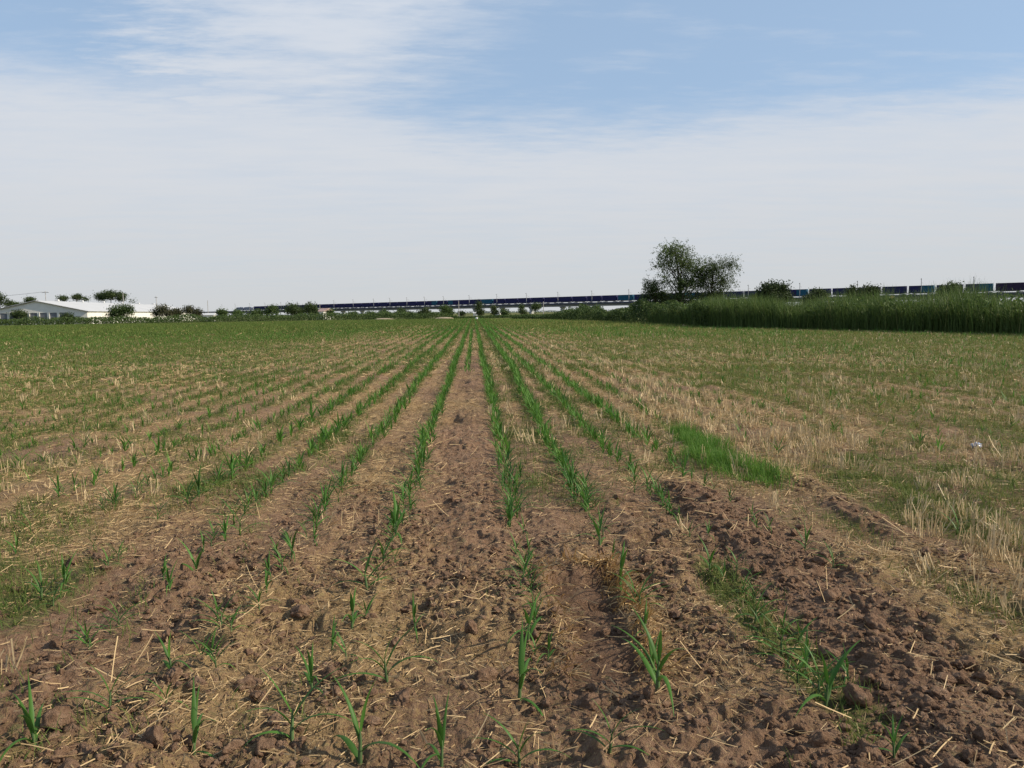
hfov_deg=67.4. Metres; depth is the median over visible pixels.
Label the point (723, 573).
maize seedling
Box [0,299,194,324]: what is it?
white barn
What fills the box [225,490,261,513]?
maize seedling
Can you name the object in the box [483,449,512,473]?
maize seedling
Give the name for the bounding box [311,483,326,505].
maize seedling
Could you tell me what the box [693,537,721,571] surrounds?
maize seedling
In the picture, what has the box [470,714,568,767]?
maize seedling
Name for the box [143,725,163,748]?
rock
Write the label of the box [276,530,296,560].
maize seedling
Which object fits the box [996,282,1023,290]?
freight container
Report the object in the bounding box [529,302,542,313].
tree
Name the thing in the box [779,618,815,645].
maize seedling
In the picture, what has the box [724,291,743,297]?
freight container
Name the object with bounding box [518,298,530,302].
freight container
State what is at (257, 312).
bush
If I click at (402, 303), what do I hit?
freight container
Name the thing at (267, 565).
maize seedling
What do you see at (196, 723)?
maize seedling
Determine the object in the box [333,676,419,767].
maize seedling
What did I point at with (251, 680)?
soil clod
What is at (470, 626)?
soil clod
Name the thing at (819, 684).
maize seedling
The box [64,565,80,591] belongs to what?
maize seedling
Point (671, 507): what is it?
maize seedling
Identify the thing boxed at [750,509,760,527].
maize seedling
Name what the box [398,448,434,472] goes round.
maize seedling
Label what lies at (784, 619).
maize seedling
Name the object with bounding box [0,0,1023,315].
sky
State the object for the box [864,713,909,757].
maize seedling
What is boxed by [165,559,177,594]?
maize seedling
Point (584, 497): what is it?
maize seedling
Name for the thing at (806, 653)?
maize seedling
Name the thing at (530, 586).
maize seedling
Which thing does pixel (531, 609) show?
maize seedling
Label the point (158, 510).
maize seedling
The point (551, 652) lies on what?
maize seedling
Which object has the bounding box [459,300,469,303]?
freight container
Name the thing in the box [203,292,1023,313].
railway viaduct
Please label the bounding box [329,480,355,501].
maize seedling
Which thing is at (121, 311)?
bush
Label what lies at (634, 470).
maize seedling
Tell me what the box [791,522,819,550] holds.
maize seedling
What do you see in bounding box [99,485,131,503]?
maize seedling
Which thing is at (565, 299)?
freight container
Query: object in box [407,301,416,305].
freight container
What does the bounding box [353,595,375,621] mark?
maize seedling
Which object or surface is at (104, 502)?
maize seedling
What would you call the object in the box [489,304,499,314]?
tree
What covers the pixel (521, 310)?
tree
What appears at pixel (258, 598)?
maize seedling
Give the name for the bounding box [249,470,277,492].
maize seedling
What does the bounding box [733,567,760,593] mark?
maize seedling
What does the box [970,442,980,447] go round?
plastic bag
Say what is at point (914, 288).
freight container
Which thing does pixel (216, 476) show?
maize seedling
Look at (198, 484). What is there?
maize seedling
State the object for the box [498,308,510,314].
bush
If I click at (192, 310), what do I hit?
bush
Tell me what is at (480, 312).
tree
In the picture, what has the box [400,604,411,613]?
soil clod
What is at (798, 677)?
maize seedling
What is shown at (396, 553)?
maize seedling
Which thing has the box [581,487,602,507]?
maize seedling
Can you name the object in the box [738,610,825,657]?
maize seedling
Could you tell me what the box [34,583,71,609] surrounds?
maize seedling
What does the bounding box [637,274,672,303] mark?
tall tree
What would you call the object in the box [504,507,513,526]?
maize seedling
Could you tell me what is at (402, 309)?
bush
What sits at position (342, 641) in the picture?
maize seedling
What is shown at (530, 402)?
maize crop
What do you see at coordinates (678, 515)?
maize seedling
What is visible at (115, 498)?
maize seedling
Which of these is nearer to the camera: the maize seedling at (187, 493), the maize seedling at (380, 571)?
the maize seedling at (380, 571)
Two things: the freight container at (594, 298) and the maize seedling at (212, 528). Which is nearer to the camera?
the maize seedling at (212, 528)
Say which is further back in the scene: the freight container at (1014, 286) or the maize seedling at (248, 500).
the freight container at (1014, 286)
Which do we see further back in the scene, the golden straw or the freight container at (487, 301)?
the freight container at (487, 301)
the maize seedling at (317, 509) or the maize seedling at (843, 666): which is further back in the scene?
the maize seedling at (317, 509)
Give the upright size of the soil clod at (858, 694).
0.110 m
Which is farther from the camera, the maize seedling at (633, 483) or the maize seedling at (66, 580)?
the maize seedling at (633, 483)
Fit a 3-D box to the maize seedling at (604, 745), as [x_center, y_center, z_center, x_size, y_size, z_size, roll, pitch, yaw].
[0.313,1.068,2.349,0.299,0.188,0.082,-1,5,0]
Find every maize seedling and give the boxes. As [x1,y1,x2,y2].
[0,532,19,553]
[0,676,43,760]
[3,511,48,531]
[23,561,72,599]
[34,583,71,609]
[48,473,67,496]
[58,660,154,710]
[60,471,83,490]
[60,549,77,591]
[63,627,106,649]
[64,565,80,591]
[67,619,92,646]
[80,531,106,554]
[82,605,131,632]
[94,596,145,624]
[97,493,120,509]
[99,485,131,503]
[100,540,128,560]
[100,546,120,565]
[110,487,124,504]
[113,481,122,501]
[121,465,152,487]
[121,478,148,498]
[136,678,189,708]
[143,499,169,520]
[154,473,211,505]
[154,630,192,671]
[160,553,169,579]
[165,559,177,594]
[176,625,219,657]
[180,540,211,575]
[189,589,255,625]
[191,676,215,759]
[192,462,201,496]
[193,589,237,621]
[195,639,235,667]
[196,531,204,552]
[197,527,223,545]
[200,462,232,485]
[204,627,225,655]
[205,518,228,538]
[207,603,246,631]
[208,492,254,524]
[208,502,267,534]
[210,512,240,530]
[214,515,228,540]
[215,459,229,481]
[222,455,240,478]
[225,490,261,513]
[228,453,246,478]
[233,486,263,510]
[238,584,278,610]
[242,465,299,495]
[244,668,350,746]
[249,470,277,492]
[250,482,267,508]
[258,550,270,575]
[259,476,267,498]
[260,465,275,486]
[265,566,276,592]
[269,536,279,556]
[270,544,289,574]
[276,462,290,481]
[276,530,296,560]
[278,527,291,546]
[281,457,289,478]
[285,453,304,471]
[290,521,310,539]
[292,502,325,520]
[296,644,325,697]
[299,490,330,527]
[308,495,322,518]
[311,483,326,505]
[313,522,320,544]
[316,475,341,498]
[323,481,339,513]
[324,465,353,487]
[326,467,361,492]
[326,540,393,590]
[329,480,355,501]
[329,631,361,660]
[331,614,340,650]
[332,623,439,683]
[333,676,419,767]
[338,461,357,484]
[341,458,350,479]
[341,588,358,629]
[349,459,359,475]
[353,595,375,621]
[358,560,399,579]
[359,529,408,560]
[379,475,424,498]
[379,522,402,541]
[380,545,407,561]
[382,510,394,532]
[384,469,427,492]
[389,481,425,509]
[392,488,420,542]
[396,483,416,503]
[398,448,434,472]
[408,495,416,510]
[412,453,423,474]
[412,596,423,641]
[414,460,424,484]
[420,445,425,465]
[421,692,448,767]
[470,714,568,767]
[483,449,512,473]
[485,467,511,488]
[490,454,501,469]
[495,495,516,519]
[500,465,530,494]
[500,548,544,577]
[501,488,542,511]
[501,491,539,517]
[502,481,527,501]
[503,497,512,528]
[503,561,535,587]
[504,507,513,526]
[505,459,522,484]
[507,478,528,499]
[507,543,536,561]
[508,531,530,554]
[508,549,537,568]
[508,592,543,642]
[510,582,555,605]
[512,492,523,512]
[516,514,528,535]
[517,619,542,715]
[518,457,524,477]
[518,555,545,578]
[519,565,545,593]
[524,595,535,626]
[524,600,543,628]
[526,534,533,559]
[526,629,547,654]
[536,627,554,664]
[552,454,569,473]
[559,461,571,492]
[561,464,585,484]
[562,478,575,498]
[564,479,597,503]
[566,699,663,754]
[567,479,602,501]
[568,466,591,492]
[570,484,592,511]
[572,473,603,495]
[573,506,605,544]
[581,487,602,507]
[588,517,615,535]
[591,508,610,533]
[607,569,662,600]
[610,570,672,606]
[612,606,686,713]
[614,448,641,473]
[619,465,647,481]
[619,471,652,492]
[619,540,637,591]
[626,461,640,481]
[627,451,631,470]
[636,597,648,634]
[640,466,660,487]
[645,469,666,494]
[648,630,660,675]
[653,486,667,506]
[660,490,677,514]
[664,499,682,515]
[670,508,679,522]
[672,451,689,477]
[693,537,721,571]
[703,472,710,486]
[705,521,713,538]
[714,559,724,579]
[724,487,737,502]
[726,546,755,572]
[731,580,783,622]
[732,577,768,601]
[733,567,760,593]
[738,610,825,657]
[743,604,787,632]
[748,634,808,671]
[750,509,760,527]
[763,511,772,532]
[769,650,821,682]
[774,604,801,633]
[776,640,859,716]
[777,642,871,697]
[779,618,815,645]
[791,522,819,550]
[798,639,811,676]
[799,631,808,659]
[813,539,859,567]
[824,644,848,684]
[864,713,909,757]
[932,504,978,534]
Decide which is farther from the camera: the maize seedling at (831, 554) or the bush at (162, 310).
the bush at (162, 310)
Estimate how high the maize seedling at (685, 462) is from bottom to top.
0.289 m
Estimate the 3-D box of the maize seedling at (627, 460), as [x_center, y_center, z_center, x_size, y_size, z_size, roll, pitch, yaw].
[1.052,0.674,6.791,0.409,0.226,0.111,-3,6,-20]
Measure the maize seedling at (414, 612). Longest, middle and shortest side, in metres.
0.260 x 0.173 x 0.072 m
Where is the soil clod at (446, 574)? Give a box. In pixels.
[442,571,455,578]
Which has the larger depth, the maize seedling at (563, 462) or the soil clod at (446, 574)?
the maize seedling at (563, 462)
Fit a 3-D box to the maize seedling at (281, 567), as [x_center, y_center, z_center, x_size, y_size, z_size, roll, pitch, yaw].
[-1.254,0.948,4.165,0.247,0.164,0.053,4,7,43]
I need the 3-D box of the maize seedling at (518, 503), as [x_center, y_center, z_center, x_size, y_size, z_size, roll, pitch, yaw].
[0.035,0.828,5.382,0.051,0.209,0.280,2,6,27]
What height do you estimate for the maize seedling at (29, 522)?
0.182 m
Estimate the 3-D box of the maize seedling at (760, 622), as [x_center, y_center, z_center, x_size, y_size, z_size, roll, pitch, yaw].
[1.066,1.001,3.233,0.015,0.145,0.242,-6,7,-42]
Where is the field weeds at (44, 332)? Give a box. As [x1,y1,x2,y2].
[0,318,1023,767]
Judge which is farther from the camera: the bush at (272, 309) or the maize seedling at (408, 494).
the bush at (272, 309)
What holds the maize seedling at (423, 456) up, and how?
on the ground at (754, 739)
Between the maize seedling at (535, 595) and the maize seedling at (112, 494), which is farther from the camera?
the maize seedling at (112, 494)
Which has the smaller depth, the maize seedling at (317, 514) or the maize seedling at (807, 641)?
the maize seedling at (807, 641)
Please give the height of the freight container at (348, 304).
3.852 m
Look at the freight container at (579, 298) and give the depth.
583.89 m
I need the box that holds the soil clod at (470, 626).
[464,619,477,634]
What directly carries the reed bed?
on the ground at (754, 739)
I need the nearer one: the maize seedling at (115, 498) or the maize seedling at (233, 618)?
the maize seedling at (233, 618)
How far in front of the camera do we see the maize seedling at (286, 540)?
4.48 m
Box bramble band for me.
[512,296,709,325]
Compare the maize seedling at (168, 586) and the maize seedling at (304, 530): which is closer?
the maize seedling at (168, 586)
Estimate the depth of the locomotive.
914.71 m
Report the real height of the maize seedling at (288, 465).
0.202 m
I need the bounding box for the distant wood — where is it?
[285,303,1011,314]
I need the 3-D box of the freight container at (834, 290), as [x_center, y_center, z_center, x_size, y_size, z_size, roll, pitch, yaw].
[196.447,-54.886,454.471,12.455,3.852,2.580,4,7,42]
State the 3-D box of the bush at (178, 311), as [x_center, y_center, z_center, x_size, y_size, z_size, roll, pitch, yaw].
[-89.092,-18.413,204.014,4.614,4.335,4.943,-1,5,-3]
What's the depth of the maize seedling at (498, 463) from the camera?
6.95 m
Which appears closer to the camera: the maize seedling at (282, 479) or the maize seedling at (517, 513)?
the maize seedling at (517, 513)
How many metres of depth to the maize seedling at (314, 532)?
4.67 m
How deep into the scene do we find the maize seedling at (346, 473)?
6.21 m
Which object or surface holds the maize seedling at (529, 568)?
on the ground at (754, 739)
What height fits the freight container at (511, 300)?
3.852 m
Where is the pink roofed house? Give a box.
[318,308,333,318]
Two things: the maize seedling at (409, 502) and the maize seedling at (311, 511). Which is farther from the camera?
the maize seedling at (409, 502)
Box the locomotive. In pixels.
[244,306,253,310]
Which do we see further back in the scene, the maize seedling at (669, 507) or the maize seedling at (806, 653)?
the maize seedling at (669, 507)
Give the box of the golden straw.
[520,544,695,684]
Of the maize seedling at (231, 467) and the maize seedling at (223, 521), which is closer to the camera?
the maize seedling at (223, 521)
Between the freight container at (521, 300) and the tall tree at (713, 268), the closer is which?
the tall tree at (713, 268)
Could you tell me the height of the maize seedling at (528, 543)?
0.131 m
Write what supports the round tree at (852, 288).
on the ground at (754, 739)
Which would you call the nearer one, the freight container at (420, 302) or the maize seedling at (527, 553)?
the maize seedling at (527, 553)
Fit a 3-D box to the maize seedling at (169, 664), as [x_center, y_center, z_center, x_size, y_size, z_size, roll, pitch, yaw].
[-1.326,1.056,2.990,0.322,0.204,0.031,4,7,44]
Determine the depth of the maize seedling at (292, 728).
2.49 m
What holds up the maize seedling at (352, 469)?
on the ground at (754, 739)
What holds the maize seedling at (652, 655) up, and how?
on the ground at (754, 739)
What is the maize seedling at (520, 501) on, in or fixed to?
on the ground at (754, 739)
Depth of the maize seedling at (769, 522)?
4.86 m
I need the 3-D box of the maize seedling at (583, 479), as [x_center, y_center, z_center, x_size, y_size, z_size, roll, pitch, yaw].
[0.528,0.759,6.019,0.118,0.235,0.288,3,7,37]
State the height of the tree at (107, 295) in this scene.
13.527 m
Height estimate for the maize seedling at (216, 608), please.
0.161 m
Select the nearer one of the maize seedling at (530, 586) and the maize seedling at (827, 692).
the maize seedling at (827, 692)
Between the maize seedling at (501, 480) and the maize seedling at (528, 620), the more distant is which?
the maize seedling at (501, 480)
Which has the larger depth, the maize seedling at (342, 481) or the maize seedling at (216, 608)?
the maize seedling at (342, 481)
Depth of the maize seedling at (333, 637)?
3.22 m
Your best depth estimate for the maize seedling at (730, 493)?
5.50 m
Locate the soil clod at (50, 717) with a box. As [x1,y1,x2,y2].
[40,705,73,729]
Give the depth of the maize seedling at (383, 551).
4.29 m
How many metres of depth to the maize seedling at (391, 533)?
4.64 m
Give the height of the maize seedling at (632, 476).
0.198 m
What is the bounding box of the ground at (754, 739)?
[0,311,1023,767]
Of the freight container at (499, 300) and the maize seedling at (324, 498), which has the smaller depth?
the maize seedling at (324, 498)
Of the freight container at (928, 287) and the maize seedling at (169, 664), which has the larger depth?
the freight container at (928, 287)
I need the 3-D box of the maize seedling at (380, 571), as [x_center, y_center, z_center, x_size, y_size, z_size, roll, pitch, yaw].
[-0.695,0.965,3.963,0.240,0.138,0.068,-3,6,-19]
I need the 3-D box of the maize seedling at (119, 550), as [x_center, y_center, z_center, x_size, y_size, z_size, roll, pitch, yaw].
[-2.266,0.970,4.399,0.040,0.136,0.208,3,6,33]
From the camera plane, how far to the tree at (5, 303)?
288.05 m
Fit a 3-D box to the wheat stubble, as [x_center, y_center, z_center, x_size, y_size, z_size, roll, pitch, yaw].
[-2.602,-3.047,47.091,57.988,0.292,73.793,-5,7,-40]
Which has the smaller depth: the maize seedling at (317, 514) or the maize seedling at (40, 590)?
the maize seedling at (40, 590)
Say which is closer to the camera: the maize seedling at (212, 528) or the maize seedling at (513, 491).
the maize seedling at (212, 528)
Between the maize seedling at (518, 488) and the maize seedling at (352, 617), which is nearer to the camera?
the maize seedling at (352, 617)
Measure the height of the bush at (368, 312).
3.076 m
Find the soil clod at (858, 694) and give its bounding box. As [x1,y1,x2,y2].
[842,682,871,706]
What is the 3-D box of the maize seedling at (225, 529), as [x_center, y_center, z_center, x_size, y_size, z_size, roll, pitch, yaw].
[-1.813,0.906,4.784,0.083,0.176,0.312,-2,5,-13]
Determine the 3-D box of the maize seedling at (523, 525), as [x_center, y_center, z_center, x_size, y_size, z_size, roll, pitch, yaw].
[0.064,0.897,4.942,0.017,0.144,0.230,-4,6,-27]
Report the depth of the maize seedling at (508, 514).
5.05 m
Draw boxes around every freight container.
[329,304,336,307]
[345,303,352,306]
[353,303,361,306]
[362,303,370,306]
[370,303,378,306]
[379,302,387,305]
[388,302,397,305]
[398,302,406,305]
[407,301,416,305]
[417,301,426,304]
[437,300,447,304]
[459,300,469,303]
[470,299,481,303]
[482,299,492,303]
[493,299,505,302]
[506,298,517,302]
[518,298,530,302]
[531,297,544,302]
[545,297,557,301]
[558,296,572,301]
[573,296,586,300]
[587,296,601,300]
[602,295,617,300]
[618,295,633,299]
[634,294,649,299]
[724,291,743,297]
[744,291,755,296]
[796,289,807,295]
[832,288,849,294]
[882,286,906,292]
[909,286,920,292]
[921,285,934,292]
[965,284,978,290]
[979,283,993,290]
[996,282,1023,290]
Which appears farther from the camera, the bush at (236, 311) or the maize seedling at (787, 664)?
the bush at (236, 311)
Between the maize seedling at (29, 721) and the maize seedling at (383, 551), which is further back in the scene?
the maize seedling at (383, 551)
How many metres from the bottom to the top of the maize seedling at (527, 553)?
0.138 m
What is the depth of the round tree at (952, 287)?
71.06 m
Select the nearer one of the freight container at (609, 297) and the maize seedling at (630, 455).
the maize seedling at (630, 455)
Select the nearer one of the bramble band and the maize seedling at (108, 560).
the maize seedling at (108, 560)
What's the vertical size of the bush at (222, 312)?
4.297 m
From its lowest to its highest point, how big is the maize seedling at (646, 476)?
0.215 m
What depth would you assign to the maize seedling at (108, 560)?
4.26 m
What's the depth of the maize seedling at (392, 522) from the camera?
4.81 m
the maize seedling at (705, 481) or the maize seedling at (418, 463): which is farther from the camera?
the maize seedling at (418, 463)
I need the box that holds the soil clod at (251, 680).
[234,674,261,692]
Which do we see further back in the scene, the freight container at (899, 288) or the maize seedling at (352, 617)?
the freight container at (899, 288)
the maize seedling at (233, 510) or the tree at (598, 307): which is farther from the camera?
the tree at (598, 307)
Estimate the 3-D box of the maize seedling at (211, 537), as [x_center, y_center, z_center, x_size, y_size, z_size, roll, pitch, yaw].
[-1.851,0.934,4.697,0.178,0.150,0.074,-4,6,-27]
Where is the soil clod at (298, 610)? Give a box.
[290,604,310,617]
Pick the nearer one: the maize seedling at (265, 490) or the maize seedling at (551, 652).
the maize seedling at (551, 652)
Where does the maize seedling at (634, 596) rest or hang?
on the ground at (754, 739)
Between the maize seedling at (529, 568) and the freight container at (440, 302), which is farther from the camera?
the freight container at (440, 302)
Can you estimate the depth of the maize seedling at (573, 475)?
6.27 m
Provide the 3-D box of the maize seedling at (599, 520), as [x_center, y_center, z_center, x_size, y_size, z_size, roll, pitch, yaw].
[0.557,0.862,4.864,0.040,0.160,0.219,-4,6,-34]
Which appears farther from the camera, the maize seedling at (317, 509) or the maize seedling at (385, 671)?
the maize seedling at (317, 509)
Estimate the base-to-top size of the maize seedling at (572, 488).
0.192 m
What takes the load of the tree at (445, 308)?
on the ground at (754, 739)
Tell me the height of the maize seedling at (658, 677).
0.295 m
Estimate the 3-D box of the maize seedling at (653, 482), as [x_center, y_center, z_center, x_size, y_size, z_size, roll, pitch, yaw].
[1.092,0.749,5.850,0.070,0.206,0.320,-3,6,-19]
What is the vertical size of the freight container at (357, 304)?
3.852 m
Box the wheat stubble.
[0,324,1023,674]
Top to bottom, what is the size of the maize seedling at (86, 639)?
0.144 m
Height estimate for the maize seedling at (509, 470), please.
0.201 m
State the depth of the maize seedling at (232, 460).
6.61 m
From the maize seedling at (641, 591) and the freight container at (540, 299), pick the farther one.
the freight container at (540, 299)
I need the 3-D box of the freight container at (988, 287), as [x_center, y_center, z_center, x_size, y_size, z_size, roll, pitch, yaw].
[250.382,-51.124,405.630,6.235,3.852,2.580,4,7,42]
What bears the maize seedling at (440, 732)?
on the ground at (754, 739)
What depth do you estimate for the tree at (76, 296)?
328.09 m
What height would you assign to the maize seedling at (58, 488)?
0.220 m
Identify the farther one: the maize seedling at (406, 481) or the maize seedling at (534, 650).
the maize seedling at (406, 481)
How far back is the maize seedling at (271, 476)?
6.20 m
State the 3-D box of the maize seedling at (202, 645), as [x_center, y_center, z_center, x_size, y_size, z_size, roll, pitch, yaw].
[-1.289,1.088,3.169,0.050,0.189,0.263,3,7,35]
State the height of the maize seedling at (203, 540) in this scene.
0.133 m
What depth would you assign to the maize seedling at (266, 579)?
3.84 m
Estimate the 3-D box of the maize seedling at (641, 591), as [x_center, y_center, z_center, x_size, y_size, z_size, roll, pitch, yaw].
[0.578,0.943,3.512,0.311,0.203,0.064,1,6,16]
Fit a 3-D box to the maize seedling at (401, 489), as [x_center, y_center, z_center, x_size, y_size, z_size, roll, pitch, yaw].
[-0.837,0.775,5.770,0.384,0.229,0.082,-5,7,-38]
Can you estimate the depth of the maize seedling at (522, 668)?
2.82 m
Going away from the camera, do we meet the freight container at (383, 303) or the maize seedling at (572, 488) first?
the maize seedling at (572, 488)
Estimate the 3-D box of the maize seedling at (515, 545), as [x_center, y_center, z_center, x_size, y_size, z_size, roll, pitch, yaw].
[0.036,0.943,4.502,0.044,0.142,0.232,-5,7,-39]
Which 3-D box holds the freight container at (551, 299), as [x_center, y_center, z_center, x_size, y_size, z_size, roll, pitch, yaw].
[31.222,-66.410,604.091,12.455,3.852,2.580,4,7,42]
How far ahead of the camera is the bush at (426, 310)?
200.25 m
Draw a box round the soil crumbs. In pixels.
[0,430,1023,767]
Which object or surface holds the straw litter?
on the ground at (754, 739)
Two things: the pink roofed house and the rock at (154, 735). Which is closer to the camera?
the rock at (154, 735)
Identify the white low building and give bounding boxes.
[202,313,215,317]
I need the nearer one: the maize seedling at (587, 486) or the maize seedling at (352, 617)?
the maize seedling at (352, 617)
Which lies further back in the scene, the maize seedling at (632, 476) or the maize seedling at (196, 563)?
the maize seedling at (632, 476)
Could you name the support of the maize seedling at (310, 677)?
on the ground at (754, 739)
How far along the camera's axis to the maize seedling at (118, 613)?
3.53 m
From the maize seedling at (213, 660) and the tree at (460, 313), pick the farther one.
the tree at (460, 313)
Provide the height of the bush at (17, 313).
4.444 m
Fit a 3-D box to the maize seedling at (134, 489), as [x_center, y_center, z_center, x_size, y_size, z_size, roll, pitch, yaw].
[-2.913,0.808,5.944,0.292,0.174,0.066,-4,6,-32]
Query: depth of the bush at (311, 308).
205.91 m
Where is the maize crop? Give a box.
[0,318,1023,487]
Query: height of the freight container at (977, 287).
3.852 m
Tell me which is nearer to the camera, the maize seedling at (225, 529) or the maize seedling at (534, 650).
the maize seedling at (534, 650)
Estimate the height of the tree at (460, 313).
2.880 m
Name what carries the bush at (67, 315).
on the ground at (754, 739)
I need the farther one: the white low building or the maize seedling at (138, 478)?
the white low building
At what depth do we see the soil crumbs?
3.24 m
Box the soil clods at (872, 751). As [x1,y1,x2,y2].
[0,481,1023,767]
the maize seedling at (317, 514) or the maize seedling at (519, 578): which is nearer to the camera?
the maize seedling at (519, 578)
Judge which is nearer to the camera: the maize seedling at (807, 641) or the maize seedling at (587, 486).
the maize seedling at (807, 641)
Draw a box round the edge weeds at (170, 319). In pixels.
[0,310,542,325]
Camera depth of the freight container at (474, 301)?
659.76 m
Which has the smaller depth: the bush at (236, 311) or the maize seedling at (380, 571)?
the maize seedling at (380, 571)
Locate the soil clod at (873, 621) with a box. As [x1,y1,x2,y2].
[862,613,887,631]
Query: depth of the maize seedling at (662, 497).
5.57 m
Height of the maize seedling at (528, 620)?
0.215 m
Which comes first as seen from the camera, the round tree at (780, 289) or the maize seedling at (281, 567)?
the maize seedling at (281, 567)
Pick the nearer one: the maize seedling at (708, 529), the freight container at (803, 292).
the maize seedling at (708, 529)
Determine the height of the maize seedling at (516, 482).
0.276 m
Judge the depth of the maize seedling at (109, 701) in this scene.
2.72 m
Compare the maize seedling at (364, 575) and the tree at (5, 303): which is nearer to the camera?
the maize seedling at (364, 575)
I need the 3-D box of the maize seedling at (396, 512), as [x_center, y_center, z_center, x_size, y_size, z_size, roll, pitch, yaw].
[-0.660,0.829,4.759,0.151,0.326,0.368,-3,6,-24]
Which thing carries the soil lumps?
on the ground at (754, 739)
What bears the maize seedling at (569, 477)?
on the ground at (754, 739)
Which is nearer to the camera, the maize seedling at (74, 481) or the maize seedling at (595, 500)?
the maize seedling at (595, 500)
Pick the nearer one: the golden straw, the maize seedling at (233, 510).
the golden straw
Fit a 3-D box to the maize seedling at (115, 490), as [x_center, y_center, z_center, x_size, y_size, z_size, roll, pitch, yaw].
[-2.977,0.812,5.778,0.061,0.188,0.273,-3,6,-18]
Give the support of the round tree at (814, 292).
on the ground at (754, 739)
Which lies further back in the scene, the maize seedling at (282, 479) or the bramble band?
the bramble band
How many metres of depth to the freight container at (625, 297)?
556.00 m
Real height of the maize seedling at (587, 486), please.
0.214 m
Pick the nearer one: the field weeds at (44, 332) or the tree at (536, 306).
the field weeds at (44, 332)
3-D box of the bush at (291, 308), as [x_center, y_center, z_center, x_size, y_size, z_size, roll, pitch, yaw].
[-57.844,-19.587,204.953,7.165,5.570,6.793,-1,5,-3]
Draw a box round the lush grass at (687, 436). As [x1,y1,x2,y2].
[659,419,835,493]
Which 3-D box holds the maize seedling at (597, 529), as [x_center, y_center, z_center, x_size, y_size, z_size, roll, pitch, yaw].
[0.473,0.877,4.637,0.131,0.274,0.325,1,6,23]
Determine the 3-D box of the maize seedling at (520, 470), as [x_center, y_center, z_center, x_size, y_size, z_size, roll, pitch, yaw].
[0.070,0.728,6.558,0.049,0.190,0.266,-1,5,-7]
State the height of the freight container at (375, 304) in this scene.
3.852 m
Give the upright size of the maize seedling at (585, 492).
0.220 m
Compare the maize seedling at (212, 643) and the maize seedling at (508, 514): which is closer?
the maize seedling at (212, 643)
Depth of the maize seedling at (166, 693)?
2.75 m
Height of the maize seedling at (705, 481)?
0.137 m
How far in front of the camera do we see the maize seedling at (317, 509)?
5.33 m
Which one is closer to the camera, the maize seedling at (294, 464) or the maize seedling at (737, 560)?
the maize seedling at (737, 560)
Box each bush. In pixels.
[6,309,29,323]
[61,312,76,320]
[103,303,136,317]
[146,303,175,317]
[169,307,183,315]
[182,305,202,315]
[216,308,227,314]
[228,308,244,317]
[247,307,264,318]
[261,303,280,315]
[282,301,307,316]
[302,301,319,315]
[324,307,336,319]
[363,310,375,317]
[397,305,413,318]
[412,305,431,317]
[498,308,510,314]
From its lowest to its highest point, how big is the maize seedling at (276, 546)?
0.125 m
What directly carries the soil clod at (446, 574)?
on the ground at (754, 739)
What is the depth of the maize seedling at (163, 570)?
3.99 m
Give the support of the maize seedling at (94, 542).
on the ground at (754, 739)
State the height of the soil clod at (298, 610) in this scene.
0.059 m
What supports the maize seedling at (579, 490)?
on the ground at (754, 739)
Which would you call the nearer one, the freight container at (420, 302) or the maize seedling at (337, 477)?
the maize seedling at (337, 477)
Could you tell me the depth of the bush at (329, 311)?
207.14 m
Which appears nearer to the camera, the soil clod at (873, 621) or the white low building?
the soil clod at (873, 621)
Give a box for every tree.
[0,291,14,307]
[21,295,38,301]
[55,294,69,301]
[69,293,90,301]
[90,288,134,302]
[437,302,456,314]
[457,310,465,316]
[473,299,484,315]
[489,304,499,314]
[517,301,529,314]
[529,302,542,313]
[592,303,603,310]
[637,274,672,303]
[649,237,709,304]
[681,253,743,301]
[749,279,796,303]
[798,286,831,302]
[845,282,884,301]
[932,280,970,298]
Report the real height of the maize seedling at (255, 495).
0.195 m
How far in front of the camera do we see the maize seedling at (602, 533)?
4.77 m
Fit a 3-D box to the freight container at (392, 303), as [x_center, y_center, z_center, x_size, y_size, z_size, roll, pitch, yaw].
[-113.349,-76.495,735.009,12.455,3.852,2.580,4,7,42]
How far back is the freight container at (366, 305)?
761.49 m
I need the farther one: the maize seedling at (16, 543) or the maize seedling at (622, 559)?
the maize seedling at (16, 543)
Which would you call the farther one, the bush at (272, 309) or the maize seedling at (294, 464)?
the bush at (272, 309)
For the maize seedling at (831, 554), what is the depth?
4.10 m
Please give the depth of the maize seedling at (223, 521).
4.92 m
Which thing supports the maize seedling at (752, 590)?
on the ground at (754, 739)
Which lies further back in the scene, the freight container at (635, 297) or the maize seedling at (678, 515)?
the freight container at (635, 297)
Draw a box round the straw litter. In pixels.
[0,318,1023,767]
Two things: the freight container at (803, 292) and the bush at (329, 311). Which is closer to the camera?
the bush at (329, 311)
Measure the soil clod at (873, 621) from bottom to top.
0.086 m
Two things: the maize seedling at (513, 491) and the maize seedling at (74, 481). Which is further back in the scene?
the maize seedling at (74, 481)
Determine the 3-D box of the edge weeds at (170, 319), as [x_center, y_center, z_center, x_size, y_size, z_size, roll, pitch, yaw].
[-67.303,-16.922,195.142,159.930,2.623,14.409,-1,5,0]
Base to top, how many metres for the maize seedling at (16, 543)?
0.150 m
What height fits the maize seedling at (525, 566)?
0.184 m
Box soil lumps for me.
[0,465,1023,767]
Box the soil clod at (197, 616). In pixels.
[189,612,213,629]
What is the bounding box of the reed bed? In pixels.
[647,276,1023,333]
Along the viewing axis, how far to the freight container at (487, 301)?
649.52 m
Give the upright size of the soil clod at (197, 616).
0.091 m

